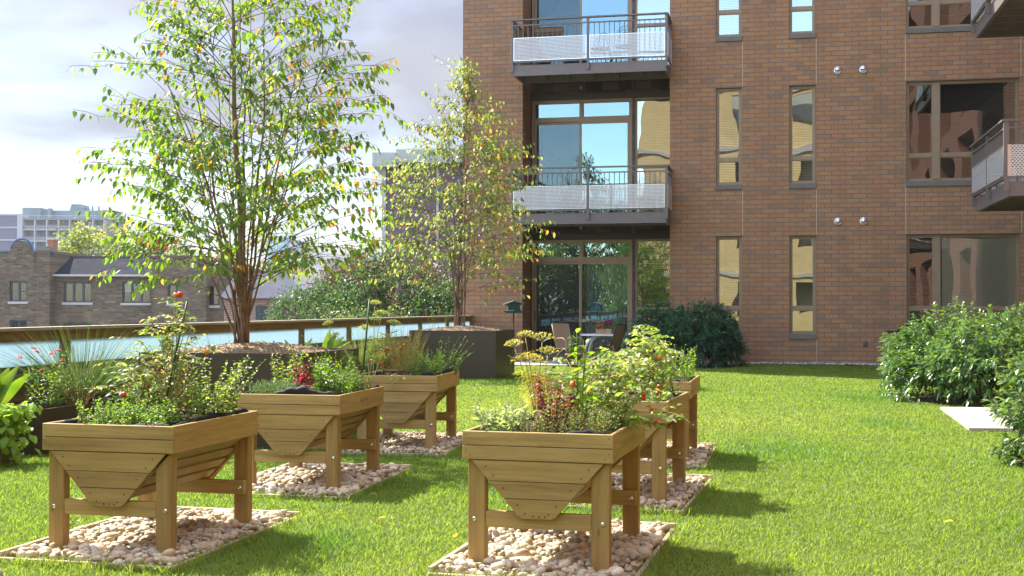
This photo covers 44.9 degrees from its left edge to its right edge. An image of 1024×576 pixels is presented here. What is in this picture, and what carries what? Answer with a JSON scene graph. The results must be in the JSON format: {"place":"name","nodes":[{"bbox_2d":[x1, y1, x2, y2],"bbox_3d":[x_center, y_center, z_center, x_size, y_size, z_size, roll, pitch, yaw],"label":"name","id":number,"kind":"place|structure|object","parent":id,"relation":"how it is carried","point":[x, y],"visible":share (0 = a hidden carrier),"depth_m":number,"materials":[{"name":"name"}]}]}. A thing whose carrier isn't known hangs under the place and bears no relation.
{"place":"outdoors","nodes":[
{"label":"outdoors","id":0,"kind":"place"},
{"bbox_2d":[41,359,71,408],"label":"spirea plant","id":1,"kind":"object","parent":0,"point":[59,401],"visible":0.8,"depth_m":11.25,"materials":[{"name":"green plant"}]},
{"bbox_2d":[141,355,192,417],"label":"amaranth plant","id":2,"kind":"object","parent":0,"point":[157,392],"visible":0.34,"depth_m":7.06,"materials":[{"name":"green plant"}]},
{"bbox_2d":[0,0,462,289],"label":"sky","id":3,"kind":"structure","parent":0,"point":[41,137],"materials":[{"name":"white"}]},
{"bbox_2d":[221,273,325,321],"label":"brick house","id":4,"kind":"structure","parent":0,"point":[267,290],"depth_m":67.92,"materials":[{"name":"brick"}]},
{"bbox_2d":[372,149,462,316],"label":"mauve brick building","id":5,"kind":"structure","parent":0,"point":[378,159],"depth_m":72.05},
{"bbox_2d":[0,363,1023,575],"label":"lawn","id":6,"kind":"structure","parent":0,"point":[718,534],"depth_m":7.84,"materials":[{"name":"plant"}]},
{"bbox_2d":[0,422,15,464],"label":"flower box","id":7,"kind":"object","parent":6,"relation":"on","point":[5,458],"depth_m":10.20,"materials":[{"name":"brown metal"}]},
{"bbox_2d":[0,366,30,405],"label":"canna plant","id":8,"kind":"object","parent":7,"relation":"on","point":[9,388],"visible":0.99,"depth_m":10.48,"materials":[{"name":"green plant"}]},
{"bbox_2d":[0,401,42,466],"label":"sweet potato vine","id":9,"kind":"object","parent":7,"relation":"on","point":[11,414],"visible":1,"depth_m":10.14,"materials":[{"name":"green plant"}]},
{"bbox_2d":[7,393,137,455],"bbox_3d":[-4.230,1.282,11.816,0.730,0.420,2.050,0,-1,12],"label":"flower box","id":10,"kind":"object","parent":6,"relation":"on","point":[57,413],"visible":0.19,"depth_m":10.94,"materials":[{"name":"brown metal"}]},
{"bbox_2d":[17,347,66,407],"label":"zinnia plant","id":11,"kind":"object","parent":10,"relation":"on","point":[39,388],"visible":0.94,"depth_m":11.04,"materials":[{"name":"green plant"}]},
{"bbox_2d":[38,373,93,405],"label":"weed plant","id":12,"kind":"object","parent":10,"relation":"on","point":[83,392],"visible":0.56,"depth_m":11.47,"materials":[{"name":"green plant"}]},
{"bbox_2d":[0,309,159,404],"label":"rush plant","id":13,"kind":"object","parent":10,"relation":"on","point":[102,380],"visible":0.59,"depth_m":11.67,"materials":[{"name":"green plant"}]},
{"bbox_2d":[61,379,101,408],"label":"dried plant","id":14,"kind":"object","parent":10,"relation":"on","point":[86,403],"visible":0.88,"depth_m":11.27,"materials":[{"name":"brown plant"}]},
{"bbox_2d":[0,506,299,571],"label":"pebbles","id":15,"kind":"object","parent":6,"relation":"on","point":[198,530],"visible":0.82,"depth_m":6.73,"materials":[{"name":"beige gravel"}]},
{"bbox_2d":[42,407,257,552],"bbox_3d":[-1.986,1.059,6.912,0.760,0.749,1.000,0,-1,14],"label":"vegetable planter","id":16,"kind":"object","parent":15,"relation":"on","point":[111,470],"visible":0.81,"depth_m":6.48,"materials":[{"name":"brown wood"}]},
{"bbox_2d":[75,395,182,424],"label":"oregano plant","id":17,"kind":"object","parent":16,"relation":"on","point":[126,417],"visible":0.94,"depth_m":6.62,"materials":[{"name":"green plant"}]},
{"bbox_2d":[84,343,208,418],"bbox_3d":[-2.096,0.537,7.126,0.659,0.443,0.517,0,-1,0],"label":"tomato plant","id":18,"kind":"object","parent":16,"relation":"on","point":[132,369],"visible":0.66,"depth_m":7.08,"materials":[{"name":"green plant"}]},
{"bbox_2d":[108,380,220,423],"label":"oregano plant","id":19,"kind":"object","parent":16,"relation":"on","point":[179,410],"visible":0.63,"depth_m":6.87,"materials":[{"name":"green plant"}]},
{"bbox_2d":[109,291,221,423],"bbox_3d":[-1.944,0.387,6.880,0.613,0.735,0.432,0,-1,0],"label":"tomato plant","id":20,"kind":"object","parent":16,"relation":"on","point":[165,345],"visible":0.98,"depth_m":6.87,"materials":[{"name":"green plant"}]},
{"bbox_2d":[178,355,265,421],"bbox_3d":[-1.656,0.571,7.023,0.466,0.371,0.477,0,-1,0],"label":"catmint plant","id":21,"kind":"object","parent":16,"relation":"on","point":[223,397],"visible":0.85,"depth_m":6.97,"materials":[{"name":"green plant"}]},
{"bbox_2d":[0,315,473,402],"bbox_3d":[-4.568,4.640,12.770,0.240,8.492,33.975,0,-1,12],"label":"terrace railing","id":22,"kind":"object","parent":6,"relation":"on","point":[278,331],"visible":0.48,"depth_m":14.67,"materials":[{"name":"clear glass"}]},
{"bbox_2d":[138,340,357,448],"bbox_3d":[-2.538,1.000,12.178,1.600,1.000,1.600,0,-1,12],"label":"tree box","id":23,"kind":"object","parent":6,"relation":"on","point":[258,353],"visible":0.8,"depth_m":11.44,"materials":[{"name":"grey metal"}]},
{"bbox_2d":[66,0,407,342],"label":"birch tree","id":24,"kind":"object","parent":23,"relation":"on","point":[244,276],"visible":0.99,"depth_m":11.91,"materials":[{"name":"green plant"}]},
{"bbox_2d":[209,462,410,499],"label":"pebbles","id":25,"kind":"object","parent":6,"relation":"on","point":[308,478],"visible":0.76,"depth_m":9.01,"materials":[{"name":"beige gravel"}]},
{"bbox_2d":[238,385,383,489],"bbox_3d":[-1.463,1.077,9.136,0.760,0.781,1.000,0,-1,12],"label":"vegetable planter","id":26,"kind":"object","parent":25,"relation":"on","point":[300,423],"visible":0.87,"depth_m":8.67,"materials":[{"name":"brown wood"}]},
{"bbox_2d":[248,378,299,393],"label":"thyme plant","id":27,"kind":"object","parent":26,"relation":"on","point":[270,389],"visible":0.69,"depth_m":8.87,"materials":[{"name":"green plant"}]},
{"bbox_2d":[270,347,305,385],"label":"basil plant","id":28,"kind":"object","parent":26,"relation":"on","point":[289,375],"visible":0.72,"depth_m":9.28,"materials":[{"name":"green plant"}]},
{"bbox_2d":[291,358,312,386],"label":"coleus plant","id":29,"kind":"object","parent":26,"relation":"on","point":[302,378],"visible":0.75,"depth_m":9.13,"materials":[{"name":"red plant"}]},
{"bbox_2d":[306,353,334,391],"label":"pepper plant","id":30,"kind":"object","parent":26,"relation":"on","point":[317,386],"visible":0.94,"depth_m":8.92,"materials":[{"name":"green plant"}]},
{"bbox_2d":[311,352,357,387],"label":"mint plant","id":31,"kind":"object","parent":26,"relation":"on","point":[340,370],"visible":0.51,"depth_m":9.30,"materials":[{"name":"green plant"}]},
{"bbox_2d":[323,368,370,394],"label":"parsley plant","id":32,"kind":"object","parent":26,"relation":"on","point":[340,388],"visible":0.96,"depth_m":9.00,"materials":[{"name":"green plant"}]},
{"bbox_2d":[323,300,401,388],"bbox_3d":[-1.197,0.441,9.622,0.672,0.711,0.297,0,-1,16],"label":"dill plant","id":33,"kind":"object","parent":26,"relation":"on","point":[364,328],"visible":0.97,"depth_m":9.56,"materials":[{"name":"green plant"}]},
{"bbox_2d":[358,362,381,373],"bbox_3d":[-2.749,1.386,18.682,0.750,0.420,3.000,0,-1,12],"label":"flower box","id":34,"kind":"object","parent":6,"relation":"on","point":[366,366],"visible":0.03,"depth_m":19.34,"materials":[{"name":"metal"}]},
{"bbox_2d":[304,329,348,347],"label":"canna plant","id":35,"kind":"object","parent":34,"relation":"in","point":[328,342],"visible":0.34,"depth_m":18.29,"materials":[{"name":"green plant"}]},
{"bbox_2d":[341,324,381,364],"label":"rush plant","id":36,"kind":"object","parent":34,"relation":"on","point":[360,360],"visible":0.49,"depth_m":19.85,"materials":[{"name":"green plant"}]},
{"bbox_2d":[341,431,463,456],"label":"pebbles","id":37,"kind":"object","parent":6,"relation":"on","point":[412,442],"visible":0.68,"depth_m":11.36,"materials":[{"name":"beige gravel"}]},
{"bbox_2d":[357,365,458,448],"bbox_3d":[-0.962,1.119,11.533,0.760,0.768,1.000,0,-1,9],"label":"vegetable planter","id":38,"kind":"object","parent":37,"relation":"on","point":[411,402],"visible":0.76,"depth_m":11.05,"materials":[{"name":"brown wood"}]},
{"bbox_2d":[359,330,408,374],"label":"tomato plant","id":39,"kind":"object","parent":38,"relation":"on","point":[383,355],"visible":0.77,"depth_m":11.53,"materials":[{"name":"green plant"}]},
{"bbox_2d":[372,326,427,375],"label":"fennel plant","id":40,"kind":"object","parent":38,"relation":"on","point":[398,364],"visible":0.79,"depth_m":11.52,"materials":[{"name":"green plant"}]},
{"bbox_2d":[406,349,450,375],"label":"mint plant","id":41,"kind":"object","parent":38,"relation":"on","point":[431,368],"visible":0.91,"depth_m":11.30,"materials":[{"name":"green plant"}]},
{"bbox_2d":[435,336,473,374],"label":"oregano plant","id":42,"kind":"object","parent":38,"relation":"on","point":[457,364],"visible":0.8,"depth_m":11.78,"materials":[{"name":"green plant"}]},
{"bbox_2d":[409,325,514,379],"bbox_3d":[-0.901,1.165,22.872,1.600,0.992,1.600,0,-1,12],"label":"tree box","id":43,"kind":"object","parent":6,"relation":"on","point":[488,357],"visible":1,"depth_m":22.09,"materials":[{"name":"grey metal"}]},
{"bbox_2d":[357,54,559,325],"bbox_3d":[-1.038,-1.796,22.847,3.768,5.077,3.502,0,-1,30],"label":"birch tree","id":44,"kind":"object","parent":43,"relation":"on","point":[461,150],"visible":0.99,"depth_m":22.75,"materials":[{"name":"green plant"}]},
{"bbox_2d":[503,301,524,328],"bbox_3d":[0.031,0.956,24.383,0.400,1.418,0.260,0,-1,-7],"label":"bird feeder","id":45,"kind":"object","parent":6,"relation":"on","point":[513,307],"visible":0.84,"depth_m":24.30,"materials":[{"name":"green metal"}]},
{"bbox_2d":[426,518,675,575],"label":"pebbles","id":46,"kind":"object","parent":6,"relation":"on","point":[530,552],"visible":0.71,"depth_m":6.30,"materials":[{"name":"beige gravel"}]},
{"bbox_2d":[462,414,644,571],"bbox_3d":[0.248,1.063,6.543,0.760,0.736,1.000,0,-1,15],"label":"vegetable planter","id":47,"kind":"object","parent":46,"relation":"on","point":[539,480],"visible":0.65,"depth_m":6.08,"materials":[{"name":"brown wood"}]},
{"bbox_2d":[471,398,535,431],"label":"sage plant","id":48,"kind":"object","parent":47,"relation":"on","point":[506,421],"visible":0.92,"depth_m":6.26,"materials":[{"name":"green plant"}]},
{"bbox_2d":[504,328,558,424],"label":"dill plant","id":49,"kind":"object","parent":47,"relation":"on","point":[529,356],"visible":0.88,"depth_m":6.65,"materials":[{"name":"green plant"}]},
{"bbox_2d":[531,371,580,432],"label":"amaranth plant","id":50,"kind":"object","parent":47,"relation":"on","point":[542,400],"visible":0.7,"depth_m":6.33,"materials":[{"name":"red plant"}]},
{"bbox_2d":[512,407,618,432],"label":"thyme plant","id":51,"kind":"object","parent":47,"relation":"on","point":[597,425],"visible":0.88,"depth_m":6.18,"materials":[{"name":"green plant"}]},
{"bbox_2d":[565,328,598,430],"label":"pepper plant","id":52,"kind":"object","parent":47,"relation":"on","point":[583,383],"visible":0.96,"depth_m":6.30,"materials":[{"name":"green plant"}]},
{"bbox_2d":[535,351,644,424],"bbox_3d":[0.428,0.550,6.763,0.615,0.413,0.499,0,-1,26],"label":"tomato plant","id":53,"kind":"object","parent":47,"relation":"on","point":[580,373],"visible":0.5,"depth_m":6.74,"materials":[{"name":"green plant"}]},
{"bbox_2d":[555,384,633,432],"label":"oregano plant","id":54,"kind":"object","parent":47,"relation":"on","point":[596,409],"visible":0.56,"depth_m":6.38,"materials":[{"name":"green plant"}]},
{"bbox_2d":[570,346,689,431],"bbox_3d":[0.615,0.539,6.564,0.639,0.446,0.604,0,-1,0],"label":"tomato plant","id":55,"kind":"object","parent":47,"relation":"on","point":[629,419],"visible":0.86,"depth_m":6.51,"materials":[{"name":"green plant"}]},
{"bbox_2d":[515,359,662,366],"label":"patio","id":56,"kind":"structure","parent":6,"relation":"on","point":[552,362],"depth_m":27.63,"materials":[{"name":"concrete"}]},
{"bbox_2d":[552,323,584,363],"bbox_3d":[1.240,1.232,27.415,0.508,0.908,0.625,1,-1,-35],"label":"sling chair","id":57,"kind":"object","parent":56,"relation":"on","point":[562,336],"visible":0.77,"depth_m":27.55,"materials":[{"name":"beige fabric"}]},
{"bbox_2d":[592,324,625,360],"bbox_3d":[2.100,1.224,26.738,0.624,0.908,0.508,0,-1,32],"label":"sling chair","id":58,"kind":"object","parent":56,"relation":"on","point":[618,335],"visible":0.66,"depth_m":26.64,"materials":[{"name":"brown fabric"}]},
{"bbox_2d":[567,472,712,513],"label":"pebbles","id":59,"kind":"object","parent":6,"relation":"on","point":[678,490],"visible":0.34,"depth_m":8.55,"materials":[{"name":"beige gravel"}]},
{"bbox_2d":[555,390,688,501],"bbox_3d":[0.786,1.100,8.620,0.760,0.726,1.000,0,-1,16],"label":"vegetable planter","id":60,"kind":"object","parent":59,"relation":"on","point":[659,452],"visible":0.3,"depth_m":8.11,"materials":[{"name":"brown wood"}]},
{"bbox_2d":[607,331,684,399],"bbox_3d":[0.924,0.543,8.673,0.594,0.485,0.677,0,-1,0],"label":"tomato plant","id":61,"kind":"object","parent":60,"relation":"on","point":[662,356],"visible":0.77,"depth_m":8.57,"materials":[{"name":"green plant"}]},
{"bbox_2d":[638,367,680,401],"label":"mint plant","id":62,"kind":"object","parent":60,"relation":"on","point":[671,389],"visible":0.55,"depth_m":8.41,"materials":[{"name":"green plant"}]},
{"bbox_2d":[640,442,716,468],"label":"pebbles","id":63,"kind":"object","parent":6,"relation":"on","point":[699,454],"visible":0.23,"depth_m":10.45,"materials":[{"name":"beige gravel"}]},
{"bbox_2d":[601,375,699,457],"bbox_3d":[1.210,1.129,10.738,0.760,0.733,1.000,0,-1,13],"label":"vegetable planter","id":64,"kind":"object","parent":63,"relation":"on","point":[691,386],"visible":0.26,"depth_m":10.79,"materials":[{"name":"brown wood"}]},
{"bbox_2d":[620,324,673,379],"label":"tomato plant","id":65,"kind":"object","parent":64,"relation":"on","point":[643,330],"visible":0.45,"depth_m":10.80,"materials":[{"name":"green plant"}]},
{"bbox_2d":[652,344,696,381],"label":"mint plant","id":66,"kind":"object","parent":64,"relation":"on","point":[687,370],"visible":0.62,"depth_m":10.54,"materials":[{"name":"green plant"}]},
{"bbox_2d":[677,365,737,367],"bbox_3d":[3.764,1.702,26.878,2.322,0.001,1.488,0,-1,0],"label":"planting bed","id":67,"kind":"object","parent":6,"relation":"on","point":[709,366],"visible":0.31,"depth_m":26.85,"materials":[{"name":"soil"}]},
{"bbox_2d":[621,295,752,368],"bbox_3d":[3.796,0.996,26.805,2.896,1.684,2.005,0,-1,0],"label":"shrub","id":68,"kind":"object","parent":67,"relation":"on","point":[722,344],"visible":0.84,"depth_m":26.53,"materials":[{"name":"green plant"}]},
{"bbox_2d":[695,361,884,365],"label":"gravel","id":69,"kind":"structure","parent":6,"relation":"on","point":[813,363],"depth_m":27.59,"materials":[{"name":"grey gravel"}]},
{"bbox_2d":[892,394,1014,406],"bbox_3d":[6.533,1.564,17.279,2.474,0.001,2.511,0,-1,0],"label":"planting bed","id":70,"kind":"object","parent":6,"relation":"on","point":[958,402],"visible":0.47,"depth_m":17.02,"materials":[{"name":"soil"}]},
{"bbox_2d":[869,296,1023,406],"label":"shrub","id":71,"kind":"object","parent":70,"relation":"on","point":[935,363],"visible":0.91,"depth_m":16.81,"materials":[{"name":"green plant"}]},
{"label":"planting bed","id":72,"kind":"structure","parent":6,"relation":"on","visible":0},
{"bbox_2d":[980,349,1023,467],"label":"shrub","id":73,"kind":"object","parent":72,"relation":"on","point":[1009,413],"visible":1,"depth_m":10.26,"materials":[{"name":"green plant"}]},
{"bbox_2d":[940,407,1018,430],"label":"path","id":74,"kind":"structure","parent":0,"point":[973,418],"depth_m":14.10,"materials":[{"name":"concrete"}]},
{"label":"street","id":75,"kind":"structure","parent":0,"visible":0},
{"bbox_2d":[0,204,127,255],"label":"tower block","id":76,"kind":"structure","parent":75,"relation":"on","point":[36,227],"depth_m":300.25,"materials":[{"name":"white concrete"}]},
{"bbox_2d":[48,215,170,255],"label":"street tree","id":77,"kind":"object","parent":75,"relation":"on","point":[78,244],"visible":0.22,"depth_m":110.10,"materials":[{"name":"green plant"}]},
{"bbox_2d":[0,238,264,327],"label":"brick rowhouse","id":78,"kind":"structure","parent":75,"relation":"on","point":[42,286],"depth_m":89.94,"materials":[{"name":"brick"}]},
{"bbox_2d":[8,281,27,303],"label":"window","id":79,"kind":"structure","parent":78,"relation":"in","point":[18,289],"depth_m":89.40,"materials":[{"name":"beige glass"}]},
{"bbox_2d":[62,282,92,304],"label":"window","id":80,"kind":"structure","parent":78,"relation":"in","point":[75,293],"depth_m":90.79,"materials":[{"name":"beige glass"}]},
{"bbox_2d":[120,282,150,304],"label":"window","id":81,"kind":"structure","parent":78,"relation":"in","point":[144,298],"depth_m":90.28,"materials":[{"name":"beige glass"}]},
{"bbox_2d":[99,219,211,255],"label":"street tree","id":82,"kind":"object","parent":75,"relation":"on","point":[146,249],"visible":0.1,"depth_m":107.10,"materials":[{"name":"green plant"}]},
{"bbox_2d":[266,236,305,274],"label":"glass tower","id":83,"kind":"structure","parent":75,"relation":"on","point":[281,244],"depth_m":520.32,"materials":[{"name":"glass"}]},
{"bbox_2d":[256,271,383,320],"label":"street tree","id":84,"kind":"object","parent":75,"relation":"on","point":[300,299],"visible":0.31,"depth_m":43.57,"materials":[{"name":"green plant"}]},
{"bbox_2d":[306,253,401,318],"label":"street tree","id":85,"kind":"object","parent":75,"relation":"on","point":[327,276],"visible":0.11,"depth_m":49.37,"materials":[{"name":"green plant"}]},
{"bbox_2d":[320,295,416,318],"bbox_3d":[-4.400,4.786,39.891,4.478,9.223,4.571,1,-1,-44],"label":"street tree","id":86,"kind":"object","parent":75,"relation":"on","point":[363,315],"visible":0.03,"depth_m":39.70,"materials":[{"name":"green plant"}]},
{"bbox_2d":[315,236,460,318],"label":"street tree","id":87,"kind":"object","parent":75,"relation":"on","point":[375,292],"visible":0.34,"depth_m":45.01,"materials":[{"name":"green plant"}]},
{"bbox_2d":[384,266,460,316],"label":"street tree","id":88,"kind":"object","parent":75,"relation":"on","point":[448,303],"visible":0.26,"depth_m":43.62,"materials":[{"name":"green plant"}]},
{"bbox_2d":[462,0,1023,365],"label":"apartment building","id":89,"kind":"structure","parent":75,"relation":"on","point":[841,181],"depth_m":28.15,"materials":[{"name":"brick"}]},
{"bbox_2d":[535,26,563,37],"bbox_3d":[0.852,-5.814,28.216,0.620,0.220,0.221,0,-1,12],"label":"coir trough","id":90,"kind":"object","parent":89,"relation":"hanging from","point":[544,32],"visible":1,"depth_m":28.13,"materials":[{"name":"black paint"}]},
{"bbox_2d":[532,240,631,358],"bbox_3d":[1.699,0.275,29.986,2.448,2.862,0.235,0,-1,12],"label":"sliding door","id":91,"kind":"structure","parent":89,"relation":"in","point":[608,279],"depth_m":29.95,"materials":[{"name":"brown metal"}]},
{"bbox_2d":[532,98,631,213],"bbox_3d":[1.701,-3.118,30.019,2.448,2.862,0.200,0,-1,12],"label":"sliding door","id":92,"kind":"structure","parent":89,"relation":"in","point":[536,122],"depth_m":29.96,"materials":[{"name":"brown metal"}]},
{"bbox_2d":[532,0,631,64],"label":"sliding door","id":93,"kind":"structure","parent":89,"relation":"in","point":[535,3],"depth_m":30.03,"materials":[{"name":"brown metal"}]},
{"bbox_2d":[635,239,669,329],"bbox_3d":[3.402,0.229,29.604,0.906,2.777,0.179,0,-1,12],"label":"window","id":94,"kind":"structure","parent":89,"relation":"in","point":[639,240],"depth_m":29.62,"materials":[{"name":"brown metal"}]},
{"bbox_2d":[635,97,669,213],"bbox_3d":[3.407,-3.164,29.654,0.906,2.777,0.179,0,-1,12],"label":"window","id":95,"kind":"structure","parent":89,"relation":"in","point":[654,98],"depth_m":29.66,"materials":[{"name":"brown metal"}]},
{"bbox_2d":[635,0,669,60],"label":"window","id":96,"kind":"structure","parent":89,"relation":"in","point":[652,24],"depth_m":29.69,"materials":[{"name":"brown metal"}]},
{"bbox_2d":[715,88,741,189],"bbox_3d":[4.965,-3.403,28.329,0.604,2.325,0.210,0,-1,12],"label":"window","id":97,"kind":"structure","parent":89,"relation":"in","point":[730,185],"depth_m":28.38,"materials":[{"name":"brown metal"}]},
{"bbox_2d":[715,0,741,41],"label":"window","id":98,"kind":"structure","parent":89,"relation":"in","point":[737,11],"depth_m":28.39,"materials":[{"name":"brown metal"}]},
{"bbox_2d":[716,237,742,337],"bbox_3d":[4.972,-0.009,28.337,0.604,2.325,0.328,0,-1,12],"label":"window","id":99,"kind":"structure","parent":89,"relation":"in","point":[720,268],"depth_m":28.35,"materials":[{"name":"brown metal"}]},
{"bbox_2d":[789,86,815,188],"bbox_3d":[6.564,-3.405,27.987,0.604,2.325,0.211,0,-1,12],"label":"window","id":100,"kind":"structure","parent":89,"relation":"in","point":[792,184],"depth_m":27.99,"materials":[{"name":"brown metal"}]},
{"bbox_2d":[789,0,815,38],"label":"window","id":101,"kind":"structure","parent":89,"relation":"in","point":[798,34],"depth_m":28.01,"materials":[{"name":"brown metal"}]},
{"bbox_2d":[789,236,816,338],"bbox_3d":[6.554,-0.013,27.916,0.604,2.325,0.167,0,-1,12],"label":"window","id":102,"kind":"structure","parent":89,"relation":"in","point":[793,334],"depth_m":27.92,"materials":[{"name":"brown metal"}]},
{"bbox_2d":[905,0,992,33],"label":"window","id":103,"kind":"structure","parent":89,"relation":"in","point":[935,27],"depth_m":27.41,"materials":[{"name":"brown metal"}]},
{"bbox_2d":[907,234,1018,334],"bbox_3d":[9.924,-0.073,27.326,2.354,2.211,0.227,0,-1,11],"label":"window","id":104,"kind":"structure","parent":89,"relation":"in","point":[988,266],"depth_m":27.27,"materials":[{"name":"brown metal"}]},
{"bbox_2d":[906,79,1020,186],"bbox_3d":[9.909,-3.410,27.274,2.384,2.325,0.218,0,-1,12],"label":"window","id":105,"kind":"structure","parent":89,"relation":"in","point":[936,155],"depth_m":27.37,"materials":[{"name":"brown metal"}]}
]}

